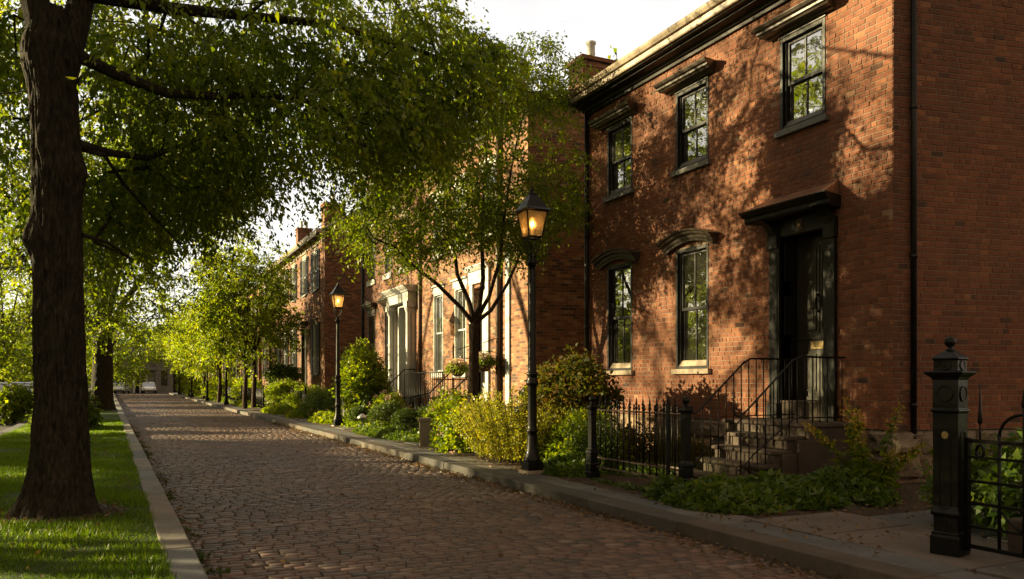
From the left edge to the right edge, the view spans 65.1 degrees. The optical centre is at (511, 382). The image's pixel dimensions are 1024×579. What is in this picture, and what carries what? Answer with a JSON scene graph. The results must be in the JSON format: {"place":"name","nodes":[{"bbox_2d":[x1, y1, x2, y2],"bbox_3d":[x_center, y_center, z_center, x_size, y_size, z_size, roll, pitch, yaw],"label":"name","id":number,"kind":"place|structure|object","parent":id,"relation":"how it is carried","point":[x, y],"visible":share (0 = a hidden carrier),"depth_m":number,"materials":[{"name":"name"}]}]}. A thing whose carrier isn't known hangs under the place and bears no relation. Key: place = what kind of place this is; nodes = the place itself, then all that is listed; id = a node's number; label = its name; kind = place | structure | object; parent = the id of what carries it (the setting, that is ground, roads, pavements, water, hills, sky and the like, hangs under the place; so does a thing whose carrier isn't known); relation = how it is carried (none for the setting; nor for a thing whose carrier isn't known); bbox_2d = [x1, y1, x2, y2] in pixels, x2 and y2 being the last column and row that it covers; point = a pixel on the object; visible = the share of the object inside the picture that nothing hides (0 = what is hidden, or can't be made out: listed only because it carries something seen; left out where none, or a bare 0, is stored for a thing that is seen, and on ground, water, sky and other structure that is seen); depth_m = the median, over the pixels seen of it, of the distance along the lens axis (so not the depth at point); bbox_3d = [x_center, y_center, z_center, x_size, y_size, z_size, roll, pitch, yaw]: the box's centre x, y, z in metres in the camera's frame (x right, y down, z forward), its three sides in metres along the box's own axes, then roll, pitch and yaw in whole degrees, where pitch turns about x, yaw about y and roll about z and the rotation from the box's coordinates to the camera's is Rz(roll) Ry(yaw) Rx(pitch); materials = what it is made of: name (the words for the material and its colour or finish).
{"place":"outdoors","nodes":[
{"label":"outdoors","id":0,"kind":"place"},
{"bbox_2d":[0,245,33,381],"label":"broadleaf tree","id":1,"kind":"object","parent":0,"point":[7,348],"visible":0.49,"depth_m":46.55,"materials":[{"name":"green plant"}]},
{"bbox_2d":[0,393,166,430],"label":"asphalt road","id":2,"kind":"structure","parent":0,"point":[2,427],"depth_m":28.45,"materials":[{"name":"asphalt"}]},
{"bbox_2d":[2,270,32,376],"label":"broadleaf tree","id":3,"kind":"object","parent":2,"relation":"on","point":[18,324],"visible":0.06,"depth_m":77.82,"materials":[{"name":"green plant"}]},
{"bbox_2d":[5,261,125,379],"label":"broadleaf tree","id":4,"kind":"object","parent":2,"relation":"on","point":[113,338],"visible":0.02,"depth_m":75.61,"materials":[{"name":"green plant"}]},
{"bbox_2d":[85,298,154,391],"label":"broadleaf tree","id":5,"kind":"object","parent":2,"relation":"on","point":[136,377],"visible":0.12,"depth_m":89.16,"materials":[{"name":"green plant"}]},
{"bbox_2d":[113,382,129,393],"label":"parked car","id":6,"kind":"object","parent":2,"relation":"on","point":[119,388],"visible":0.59,"depth_m":102.56,"materials":[{"name":"silver metal"}]},
{"bbox_2d":[113,347,173,392],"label":"stone building","id":7,"kind":"structure","parent":2,"relation":"on","point":[163,382],"depth_m":110.69,"materials":[{"name":"grey stone"}]},
{"bbox_2d":[141,382,156,393],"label":"parked car","id":8,"kind":"object","parent":2,"relation":"on","point":[149,386],"visible":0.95,"depth_m":103.60,"materials":[{"name":"white paint"}]},
{"bbox_2d":[0,401,180,578],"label":"lawn","id":9,"kind":"structure","parent":0,"point":[110,415],"depth_m":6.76,"materials":[{"name":"plant"}]},
{"bbox_2d":[0,380,33,425],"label":"dark bush","id":10,"kind":"object","parent":9,"relation":"on","point":[16,401],"visible":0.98,"depth_m":26.89,"materials":[{"name":"green plant"}]},
{"bbox_2d":[0,505,125,524],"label":"bare soil","id":11,"kind":"structure","parent":9,"relation":"on","point":[104,509],"depth_m":8.12,"materials":[{"name":"soil"}]},
{"bbox_2d":[0,0,546,520],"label":"shade tree","id":12,"kind":"object","parent":11,"relation":"on","point":[206,170],"visible":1,"depth_m":9.68,"materials":[{"name":"green plant"}]},
{"bbox_2d":[23,386,105,427],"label":"dark bush","id":13,"kind":"object","parent":9,"relation":"on","point":[94,415],"visible":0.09,"depth_m":23.88,"materials":[{"name":"green plant"}]},
{"bbox_2d":[85,267,155,387],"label":"broadleaf tree","id":14,"kind":"object","parent":9,"relation":"on","point":[135,364],"visible":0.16,"depth_m":70.16,"materials":[{"name":"green plant"}]},
{"bbox_2d":[0,30,243,343],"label":"shade tree","id":15,"kind":"object","parent":9,"relation":"on","point":[29,322],"visible":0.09,"depth_m":32.54,"materials":[{"name":"green plant"}]},
{"bbox_2d":[0,112,257,410],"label":"shade tree","id":16,"kind":"object","parent":9,"relation":"on","point":[102,361],"visible":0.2,"depth_m":36.50,"materials":[{"name":"green plant"}]},
{"bbox_2d":[0,0,310,309],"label":"shade tree","id":17,"kind":"object","parent":9,"relation":"on","point":[96,101],"visible":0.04,"depth_m":19.02,"materials":[{"name":"green plant"}]},
{"bbox_2d":[0,0,708,342],"label":"sky","id":18,"kind":"structure","parent":0,"point":[623,25],"materials":[{"name":"white"}]},
{"bbox_2d":[115,394,829,578],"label":"road","id":19,"kind":"structure","parent":0,"point":[455,543],"depth_m":8.58,"materials":[{"name":"brick"}]},
{"bbox_2d":[134,431,230,575],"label":"weeds","id":20,"kind":"object","parent":19,"relation":"on","point":[202,556],"visible":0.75,"depth_m":7.65,"materials":[{"name":"green plant"}]},
{"bbox_2d":[0,422,1005,578],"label":"leaf litter","id":21,"kind":"object","parent":19,"relation":"on","point":[548,499],"visible":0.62,"depth_m":8.64,"materials":[{"name":"brown plant"}]},
{"bbox_2d":[174,392,1019,522],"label":"garden soil","id":22,"kind":"structure","parent":0,"point":[912,502],"depth_m":9.97,"materials":[{"name":"soil"}]},
{"bbox_2d":[142,318,204,393],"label":"young tree","id":23,"kind":"object","parent":22,"relation":"on","point":[152,354],"visible":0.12,"depth_m":88.51,"materials":[{"name":"green plant"}]},
{"bbox_2d":[150,314,224,396],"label":"young tree","id":24,"kind":"object","parent":22,"relation":"on","point":[162,342],"visible":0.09,"depth_m":74.41,"materials":[{"name":"green plant"}]},
{"bbox_2d":[160,311,243,398],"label":"young tree","id":25,"kind":"object","parent":22,"relation":"on","point":[185,370],"visible":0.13,"depth_m":62.74,"materials":[{"name":"green plant"}]},
{"bbox_2d":[183,375,224,394],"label":"garden shrub","id":26,"kind":"object","parent":22,"relation":"on","point":[195,389],"visible":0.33,"depth_m":73.07,"materials":[{"name":"green plant"}]},
{"bbox_2d":[162,296,265,402],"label":"young tree","id":27,"kind":"object","parent":22,"relation":"on","point":[204,362],"visible":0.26,"depth_m":52.64,"materials":[{"name":"green plant"}]},
{"bbox_2d":[199,374,239,396],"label":"garden shrub","id":28,"kind":"object","parent":22,"relation":"on","point":[212,387],"visible":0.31,"depth_m":59.56,"materials":[{"name":"green plant"}]},
{"bbox_2d":[223,336,229,404],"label":"street lamp","id":29,"kind":"object","parent":22,"relation":"on","point":[226,401],"visible":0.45,"depth_m":46.84,"materials":[{"name":"black metal"}]},
{"bbox_2d":[163,227,301,408],"bbox_3d":[-13.840,-3.184,40.248,6.670,9.308,6.672,0,0,-26],"label":"young tree","id":30,"kind":"object","parent":22,"relation":"on","point":[263,318],"visible":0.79,"depth_m":39.55,"materials":[{"name":"green plant"}]},
{"bbox_2d":[228,385,263,407],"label":"iron fence","id":31,"kind":"object","parent":22,"relation":"on","point":[260,404],"visible":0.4,"depth_m":44.26,"materials":[{"name":"metal"}]},
{"bbox_2d":[228,375,267,401],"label":"garden shrub","id":32,"kind":"object","parent":22,"relation":"on","point":[234,391],"visible":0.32,"depth_m":48.61,"materials":[{"name":"green plant"}]},
{"bbox_2d":[190,249,308,407],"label":"young tree","id":33,"kind":"object","parent":22,"relation":"on","point":[296,317],"visible":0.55,"depth_m":41.24,"materials":[{"name":"green plant"}]},
{"bbox_2d":[261,362,303,385],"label":"garden shrub","id":34,"kind":"object","parent":22,"relation":"on","point":[279,371],"visible":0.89,"depth_m":40.95,"materials":[{"name":"green plant"}]},
{"bbox_2d":[263,376,308,405],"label":"garden shrub","id":35,"kind":"object","parent":22,"relation":"on","point":[276,392],"visible":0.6,"depth_m":38.30,"materials":[{"name":"green plant"}]},
{"bbox_2d":[184,393,391,427],"bbox_3d":[-18.319,1.159,52.455,2.610,0.559,83.630,0,0,-27],"label":"ground cover","id":36,"kind":"object","parent":22,"relation":"on","point":[283,409],"visible":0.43,"depth_m":33.11,"materials":[{"name":"green plant"}]},
{"bbox_2d":[347,405,368,422],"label":"round shrub","id":37,"kind":"object","parent":36,"relation":"on","point":[355,412],"visible":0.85,"depth_m":23.50,"materials":[{"name":"green plant"}]},
{"bbox_2d":[381,399,402,421],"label":"round shrub","id":38,"kind":"object","parent":36,"relation":"on","point":[398,406],"visible":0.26,"depth_m":22.96,"materials":[{"name":"green plant"}]},
{"bbox_2d":[259,403,342,423],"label":"ground cover","id":39,"kind":"object","parent":22,"relation":"on","point":[323,417],"visible":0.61,"depth_m":27.85,"materials":[{"name":"green plant"}]},
{"bbox_2d":[281,384,324,410],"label":"garden shrub","id":40,"kind":"object","parent":22,"relation":"on","point":[292,399],"visible":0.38,"depth_m":35.72,"materials":[{"name":"green plant"}]},
{"bbox_2d":[295,385,340,415],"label":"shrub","id":41,"kind":"object","parent":22,"relation":"on","point":[320,400],"visible":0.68,"depth_m":29.00,"materials":[{"name":"green plant"}]},
{"bbox_2d":[329,283,346,425],"bbox_3d":[-5.277,-0.800,24.319,0.463,4.506,0.463,0,0,-26],"label":"street lamp","id":42,"kind":"object","parent":22,"relation":"on","point":[338,290],"visible":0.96,"depth_m":24.26,"materials":[{"name":"black metal"}]},
{"bbox_2d":[328,337,391,415],"bbox_3d":[-5.076,0.012,27.097,2.300,3.129,2.472,0,0,-26],"label":"lilac bush","id":43,"kind":"object","parent":22,"relation":"on","point":[363,374],"visible":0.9,"depth_m":26.66,"materials":[{"name":"green plant"}]},
{"bbox_2d":[366,389,411,424],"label":"hydrangea","id":44,"kind":"object","parent":22,"relation":"on","point":[381,398],"visible":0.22,"depth_m":23.79,"materials":[{"name":"green plant"}]},
{"bbox_2d":[363,369,414,411],"bbox_3d":[-4.059,0.411,26.571,1.771,1.717,0.040,0,0,-26],"label":"iron railing","id":45,"kind":"object","parent":22,"relation":"on","point":[389,386],"visible":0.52,"depth_m":26.61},
{"bbox_2d":[352,421,434,442],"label":"ivy","id":46,"kind":"object","parent":22,"relation":"on","point":[380,429],"visible":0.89,"depth_m":19.24,"materials":[{"name":"green plant"}]},
{"bbox_2d":[366,404,394,424],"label":"round shrub","id":47,"kind":"object","parent":46,"relation":"on","point":[382,412],"visible":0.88,"depth_m":21.27,"materials":[{"name":"green plant"}]},
{"bbox_2d":[389,407,420,431],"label":"round shrub","id":48,"kind":"object","parent":22,"relation":"on","point":[404,415],"visible":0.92,"depth_m":18.85,"materials":[{"name":"green plant"}]},
{"bbox_2d":[418,418,430,446],"bbox_3d":[-1.829,1.100,16.815,0.280,0.700,0.280,0,0,-6],"label":"bollard","id":49,"kind":"object","parent":22,"relation":"on","point":[424,427],"visible":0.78,"depth_m":16.71,"materials":[{"name":"stone"}]},
{"bbox_2d":[406,372,444,410],"bbox_3d":[-2.641,0.486,24.147,0.040,1.567,3.420,0,0,-26],"label":"iron railing","id":50,"kind":"object","parent":22,"relation":"on","point":[416,373],"visible":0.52,"depth_m":24.36,"materials":[{"name":"metal"}]},
{"bbox_2d":[408,372,467,426],"bbox_3d":[-2.062,0.461,22.427,1.771,1.617,0.040,0,0,-26],"label":"iron railing","id":51,"kind":"object","parent":22,"relation":"on","point":[415,396],"visible":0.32,"depth_m":22.41,"materials":[{"name":"metal"}]},
{"bbox_2d":[415,384,486,432],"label":"hydrangea","id":52,"kind":"object","parent":22,"relation":"on","point":[438,406],"visible":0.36,"depth_m":18.40,"materials":[{"name":"green plant"}]},
{"bbox_2d":[314,30,602,402],"bbox_3d":[-0.908,-2.991,16.720,6.242,8.723,4.816,0,0,-26],"label":"street tree","id":53,"kind":"object","parent":22,"relation":"on","point":[489,208],"visible":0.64,"depth_m":16.12,"materials":[{"name":"green plant"}]},
{"bbox_2d":[428,393,503,453],"bbox_3d":[-0.796,1.079,15.793,1.817,1.719,3.113,0,0,-26],"label":"hydrangea","id":54,"kind":"object","parent":22,"relation":"on","point":[446,438],"visible":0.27,"depth_m":15.39,"materials":[{"name":"green plant"}]},
{"bbox_2d":[449,381,576,464],"bbox_3d":[-0.016,0.665,13.821,2.177,1.380,2.941,0,0,2],"label":"golden shrub","id":55,"kind":"object","parent":22,"relation":"on","point":[507,438],"visible":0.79,"depth_m":13.11,"materials":[{"name":"yellow plant"}]},
{"bbox_2d":[514,343,627,427],"bbox_3d":[0.941,0.149,13.892,1.689,1.669,2.616,0,0,-26],"label":"rose bush","id":56,"kind":"object","parent":22,"relation":"on","point":[573,381],"visible":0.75,"depth_m":13.26,"materials":[{"name":"green plant"}]},
{"bbox_2d":[540,448,608,477],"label":"ivy","id":57,"kind":"object","parent":22,"relation":"on","point":[559,465],"visible":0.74,"depth_m":11.65,"materials":[{"name":"green plant"}]},
{"bbox_2d":[525,404,639,466],"bbox_3d":[1.083,1.073,12.683,1.609,1.482,1.998,0,0,-26],"label":"garden bush","id":58,"kind":"object","parent":22,"relation":"on","point":[563,433],"visible":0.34,"depth_m":12.39,"materials":[{"name":"green plant"}]},
{"bbox_2d":[559,415,626,470],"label":"grey shrub","id":59,"kind":"object","parent":22,"relation":"on","point":[584,446],"visible":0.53,"depth_m":11.89,"materials":[{"name":"green plant"}]},
{"bbox_2d":[589,477,651,493],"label":"ground cover","id":60,"kind":"object","parent":22,"relation":"on","point":[632,486],"visible":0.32,"depth_m":10.22,"materials":[{"name":"green plant"}]},
{"bbox_2d":[569,403,680,468],"bbox_3d":[1.717,0.778,12.565,0.038,0.886,3.250,0,0,-26],"label":"iron fence","id":61,"kind":"object","parent":22,"relation":"on","point":[654,463],"visible":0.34,"depth_m":11.77,"materials":[{"name":"metal"}]},
{"bbox_2d":[584,395,694,482],"bbox_3d":[1.583,0.763,10.320,0.165,1.193,2.185,0,0,-27],"label":"iron fence","id":62,"kind":"object","parent":22,"relation":"on","point":[685,465],"visible":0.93,"depth_m":10.10,"materials":[{"name":"metal"}]},
{"bbox_2d":[605,455,712,477],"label":"ground cover","id":63,"kind":"object","parent":22,"relation":"on","point":[626,465],"visible":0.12,"depth_m":11.58,"materials":[{"name":"green plant"}]},
{"bbox_2d":[616,421,724,461],"bbox_3d":[2.370,1.161,13.580,1.376,1.087,3.544,0,0,-26],"label":"creeping bush","id":64,"kind":"object","parent":22,"relation":"on","point":[698,450],"visible":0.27,"depth_m":12.99,"materials":[{"name":"green plant"}]},
{"bbox_2d":[642,463,901,514],"bbox_3d":[3.050,1.192,9.147,2.854,0.490,1.716,0,0,-15],"label":"ivy","id":65,"kind":"object","parent":22,"relation":"on","point":[770,491],"visible":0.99,"depth_m":8.79,"materials":[{"name":"green plant"}]},
{"bbox_2d":[801,397,925,492],"bbox_3d":[4.151,0.767,9.625,0.677,1.199,1.507,0,0,-26],"label":"goldenrod","id":66,"kind":"object","parent":22,"relation":"on","point":[860,450],"visible":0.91,"depth_m":9.43,"materials":[{"name":"green plant"}]},
{"bbox_2d":[909,427,1021,538],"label":"garden plants","id":67,"kind":"object","parent":22,"relation":"on","point":[986,470],"visible":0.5,"depth_m":7.03,"materials":[{"name":"green plant"}]},
{"bbox_2d":[1008,517,1021,552],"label":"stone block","id":68,"kind":"structure","parent":22,"relation":"on","point":[1014,543],"depth_m":6.26,"materials":[{"name":"stone"}]},
{"bbox_2d":[174,393,1023,578],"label":"flagstone walk","id":69,"kind":"structure","parent":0,"point":[905,549],"depth_m":7.22,"materials":[{"name":"stone"}]},
{"bbox_2d":[512,186,551,474],"bbox_3d":[0.301,-0.738,11.933,0.449,4.375,0.449,0,0,-26],"label":"street lamp","id":70,"kind":"object","parent":69,"relation":"on","point":[532,204],"visible":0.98,"depth_m":11.88,"materials":[{"name":"black iron"},{"name":"glass"}]},
{"bbox_2d":[923,336,976,556],"bbox_3d":[3.457,0.494,6.327,0.291,1.711,0.291,0,0,-40],"label":"gate post","id":71,"kind":"object","parent":69,"relation":"on","point":[950,374],"visible":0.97,"depth_m":6.25,"materials":[{"name":"black metal"}]},
{"bbox_2d":[964,383,1023,558],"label":"iron gate","id":72,"kind":"structure","parent":71,"relation":"attached to","point":[968,480],"depth_m":6.04,"materials":[{"name":"metal"}]},
{"label":"ground","id":73,"kind":"structure","parent":0,"visible":0},
{"bbox_2d":[0,245,235,386],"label":"woods","id":74,"kind":"object","parent":73,"relation":"on","point":[142,327],"visible":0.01,"depth_m":133.50,"materials":[{"name":"green plant"}]},
{"bbox_2d":[113,393,208,578],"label":"kerb","id":75,"kind":"structure","parent":73,"relation":"on","point":[182,554],"depth_m":7.75,"materials":[{"name":"grey stone"}]},
{"bbox_2d":[130,278,204,392],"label":"broadleaf tree","id":76,"kind":"object","parent":73,"relation":"on","point":[174,387],"visible":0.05,"depth_m":121.42,"materials":[{"name":"green plant"}]},
{"bbox_2d":[222,356,239,379],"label":"row house","id":77,"kind":"structure","parent":73,"relation":"on","point":[236,370],"depth_m":71.92,"materials":[{"name":"beige brick"}]},
{"bbox_2d":[240,284,261,384],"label":"row house","id":78,"kind":"structure","parent":73,"relation":"on","point":[259,371],"depth_m":59.13,"materials":[{"name":"brown brick"}]},
{"bbox_2d":[262,177,381,402],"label":"brick house","id":79,"kind":"structure","parent":73,"relation":"on","point":[316,280],"depth_m":40.26,"materials":[{"name":"red brick"},{"name":"black paint"},{"name":"white paint"}]},
{"bbox_2d":[290,330,296,366],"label":"window","id":80,"kind":"structure","parent":79,"relation":"in","point":[294,360],"depth_m":47.00,"materials":[{"name":"glass"}]},
{"bbox_2d":[290,260,296,302],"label":"window","id":81,"kind":"structure","parent":79,"relation":"in","point":[294,267],"depth_m":46.86,"materials":[{"name":"glass"}]},
{"bbox_2d":[300,253,307,297],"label":"window","id":82,"kind":"structure","parent":79,"relation":"in","point":[304,256],"depth_m":44.14,"materials":[{"name":"white paint"}]},
{"bbox_2d":[310,317,319,376],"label":"window","id":83,"kind":"structure","parent":79,"relation":"in","point":[315,327],"depth_m":41.67,"materials":[{"name":"glass"}]},
{"bbox_2d":[310,245,319,292],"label":"window","id":84,"kind":"structure","parent":79,"relation":"in","point":[315,266],"depth_m":41.63,"materials":[{"name":"white paint"}]},
{"bbox_2d":[355,178,417,410],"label":"brick house","id":85,"kind":"structure","parent":73,"relation":"on","point":[389,321],"depth_m":28.83,"materials":[{"name":"red brick"}]},
{"bbox_2d":[361,301,375,351],"bbox_3d":[-5.614,-0.950,31.816,0.420,4.520,1.395,0,0,-26],"label":"window","id":86,"kind":"structure","parent":85,"relation":"in","point":[369,306],"depth_m":31.87,"materials":[{"name":"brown wood"}]},
{"bbox_2d":[366,228,375,286],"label":"window","id":87,"kind":"structure","parent":85,"relation":"in","point":[371,279],"depth_m":31.91,"materials":[{"name":"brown wood"}]},
{"bbox_2d":[376,296,387,381],"bbox_3d":[-4.663,-0.950,29.843,0.420,4.520,1.315,0,0,-26],"label":"window","id":88,"kind":"structure","parent":85,"relation":"in","point":[382,301],"depth_m":30.22,"materials":[{"name":"wood"}]},
{"bbox_2d":[382,220,391,280],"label":"window","id":89,"kind":"structure","parent":85,"relation":"in","point":[389,272],"depth_m":30.09,"materials":[{"name":"white wood"}]},
{"bbox_2d":[417,40,616,419],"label":"brick house","id":90,"kind":"structure","parent":73,"relation":"on","point":[443,330],"depth_m":20.25,"materials":[{"name":"red brick"}]},
{"bbox_2d":[429,283,444,377],"bbox_3d":[-2.274,-1.585,25.078,0.250,2.890,1.120,0,0,-26],"label":"window","id":91,"kind":"structure","parent":90,"relation":"in","point":[438,294],"depth_m":25.28,"materials":[{"name":"white paint"}]},
{"bbox_2d":[444,346,468,376],"bbox_3d":[-1.507,-0.587,22.371,0.837,0.894,0.810,0,0,0],"label":"flower basket","id":92,"kind":"object","parent":90,"relation":"attached to","point":[457,367],"visible":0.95,"depth_m":22.23,"materials":[{"name":"green metal"}]},
{"bbox_2d":[450,276,467,376],"bbox_3d":[-1.477,-1.585,23.425,0.250,2.890,1.190,0,0,-26],"label":"window","id":93,"kind":"structure","parent":90,"relation":"in","point":[460,320],"depth_m":23.63,"materials":[{"name":"white paint"}]},
{"bbox_2d":[481,288,484,400],"bbox_3d":[-0.677,-1.055,22.206,0.065,3.150,0.900,0,0,-26],"label":"door","id":94,"kind":"structure","parent":90,"relation":"in","point":[483,321],"depth_m":22.38,"materials":[{"name":"white paint"}]},
{"bbox_2d":[479,338,499,371],"bbox_3d":[-0.716,-0.703,20.752,0.833,0.900,0.812,0,0,29],"label":"flower basket","id":95,"kind":"object","parent":90,"relation":"attached to","point":[488,362],"visible":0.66,"depth_m":20.59,"materials":[{"name":"green metal"}]},
{"bbox_2d":[167,392,951,578],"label":"kerb","id":96,"kind":"structure","parent":73,"relation":"on","point":[829,563],"depth_m":7.90,"materials":[{"name":"stone"}]},
{"bbox_2d":[673,417,856,479],"bbox_3d":[3.351,1.123,10.982,2.010,1.175,1.680,0,0,-26],"label":"stoop","id":97,"kind":"object","parent":73,"relation":"on","point":[799,450],"visible":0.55,"depth_m":10.49,"materials":[{"name":"stone"}]},
{"bbox_2d":[689,358,795,470],"bbox_3d":[3.232,0.433,11.214,1.943,1.553,0.026,0,0,-26],"label":"stair railing","id":98,"kind":"object","parent":97,"relation":"on","point":[725,383],"visible":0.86,"depth_m":11.19,"materials":[{"name":"black metal"}]},
{"bbox_2d":[733,356,845,475],"bbox_3d":[3.623,0.433,10.403,1.943,1.553,0.026,0,0,-26],"label":"stair railing","id":99,"kind":"object","parent":97,"relation":"on","point":[768,386],"visible":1,"depth_m":10.39,"materials":[{"name":"black metal"}]},
{"bbox_2d":[565,0,1023,482],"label":"brick house","id":100,"kind":"structure","parent":73,"relation":"on","point":[793,178],"depth_m":11.44,"materials":[{"name":"brick"}]},
{"bbox_2d":[588,100,637,202],"bbox_3d":[2.068,-4.490,15.842,0.484,1.700,1.416,0,0,-26],"label":"window","id":101,"kind":"structure","parent":100,"relation":"in","point":[617,121],"depth_m":15.92,"materials":[{"name":"glass"}]},
{"bbox_2d":[590,248,640,374],"bbox_3d":[2.097,-1.380,15.856,0.420,2.480,1.460,0,0,-26],"label":"window","id":102,"kind":"structure","parent":100,"relation":"in","point":[619,277],"depth_m":15.99,"materials":[{"name":"glass"}]},
{"bbox_2d":[653,56,715,177],"bbox_3d":[3.044,-4.490,13.815,0.484,1.700,1.416,0,0,-26],"label":"window","id":103,"kind":"structure","parent":100,"relation":"in","point":[690,85],"depth_m":13.88,"materials":[{"name":"glass"}]},
{"bbox_2d":[655,228,719,373],"bbox_3d":[3.073,-1.380,13.829,0.420,2.480,1.460,0,0,-26],"label":"window","id":104,"kind":"structure","parent":100,"relation":"in","point":[692,263],"depth_m":13.93,"materials":[{"name":"glass"}]},
{"bbox_2d":[752,0,834,138],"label":"window","id":105,"kind":"structure","parent":100,"relation":"in","point":[800,30],"depth_m":11.62,"materials":[{"name":"glass"}]},
{"bbox_2d":[797,234,822,400],"bbox_3d":[4.477,-0.939,11.691,0.106,2.418,0.852,0,0,-26],"label":"door","id":106,"kind":"structure","parent":100,"relation":"in","point":[809,249],"depth_m":11.84,"materials":[{"name":"black paint"}]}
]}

